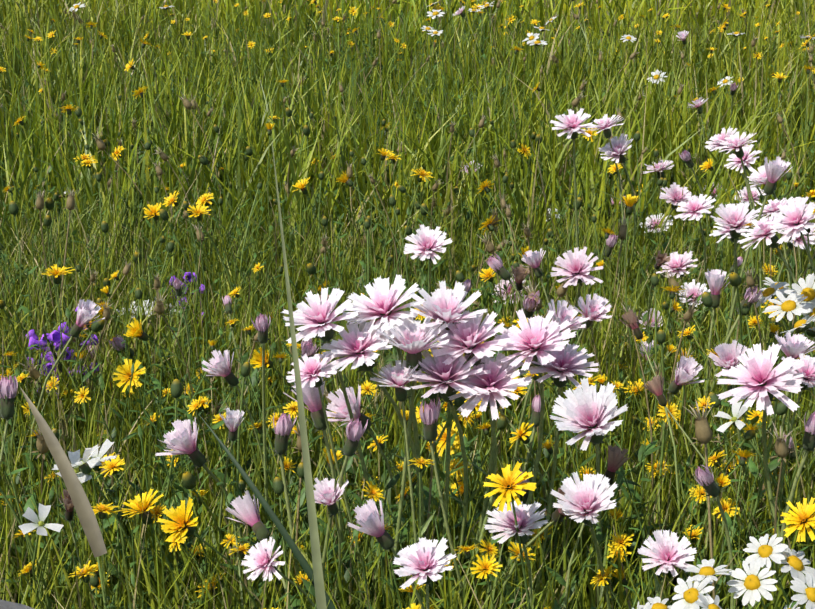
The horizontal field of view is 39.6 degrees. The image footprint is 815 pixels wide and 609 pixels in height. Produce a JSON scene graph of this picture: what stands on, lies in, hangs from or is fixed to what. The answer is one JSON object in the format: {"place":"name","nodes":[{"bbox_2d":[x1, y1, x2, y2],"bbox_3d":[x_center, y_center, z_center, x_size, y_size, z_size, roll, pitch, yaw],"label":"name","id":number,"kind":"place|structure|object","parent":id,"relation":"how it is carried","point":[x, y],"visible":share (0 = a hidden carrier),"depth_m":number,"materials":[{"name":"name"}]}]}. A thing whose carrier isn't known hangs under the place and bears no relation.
{"place":"outdoors","nodes":[
{"label":"outdoors","id":0,"kind":"place"},
{"bbox_2d":[4,1,809,607],"bbox_3d":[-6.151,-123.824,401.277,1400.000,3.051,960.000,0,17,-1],"label":"meadow ground","id":1,"kind":"structure","parent":0,"point":[516,257],"depth_m":1.82,"materials":[{"name":"green plant"}]},
{"bbox_2d":[0,600,33,608],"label":"rock","id":2,"kind":"object","parent":1,"relation":"on","point":[4,604],"visible":1,"depth_m":0.43,"materials":[{"name":"stone"}]},
{"bbox_2d":[26,270,206,409],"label":"purple flowers","id":3,"kind":"object","parent":1,"relation":"on","point":[54,336],"visible":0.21,"depth_m":0.94,"materials":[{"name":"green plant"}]},
{"bbox_2d":[21,143,335,608],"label":"grass blades","id":4,"kind":"object","parent":1,"relation":"on","point":[85,513],"depth_m":0.35,"materials":[{"name":"green plant"}]},
{"bbox_2d":[0,0,814,608],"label":"meadow grass plants","id":5,"kind":"object","parent":1,"relation":"on","point":[20,16],"visible":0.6,"depth_m":1.33,"materials":[{"name":"green plant"}]},
{"bbox_2d":[0,7,814,588],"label":"pink flowers","id":6,"kind":"object","parent":1,"relation":"on","point":[538,341],"visible":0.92,"depth_m":0.58,"materials":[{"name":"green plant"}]},
{"bbox_2d":[0,0,814,608],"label":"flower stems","id":7,"kind":"object","parent":1,"relation":"on","point":[494,458],"visible":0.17,"depth_m":0.81,"materials":[{"name":"green plant"}]},
{"bbox_2d":[0,0,814,608],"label":"rosette plant leaves","id":8,"kind":"object","parent":1,"relation":"on","point":[646,450],"visible":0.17,"depth_m":0.85,"materials":[{"name":"green plant"}]},
{"bbox_2d":[0,0,814,608],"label":"yellow flowers","id":9,"kind":"object","parent":1,"relation":"on","point":[512,488],"visible":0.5,"depth_m":0.82,"materials":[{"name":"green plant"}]},
{"bbox_2d":[18,1,814,608],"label":"white daisies","id":10,"kind":"object","parent":1,"relation":"on","point":[752,587],"visible":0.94,"depth_m":0.50,"materials":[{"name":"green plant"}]},
{"bbox_2d":[96,306,785,601],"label":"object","id":11,"kind":"object","parent":1,"relation":"on","point":[428,520],"visible":0.48,"depth_m":0.62,"materials":[{"name":"green plant"}]}
]}

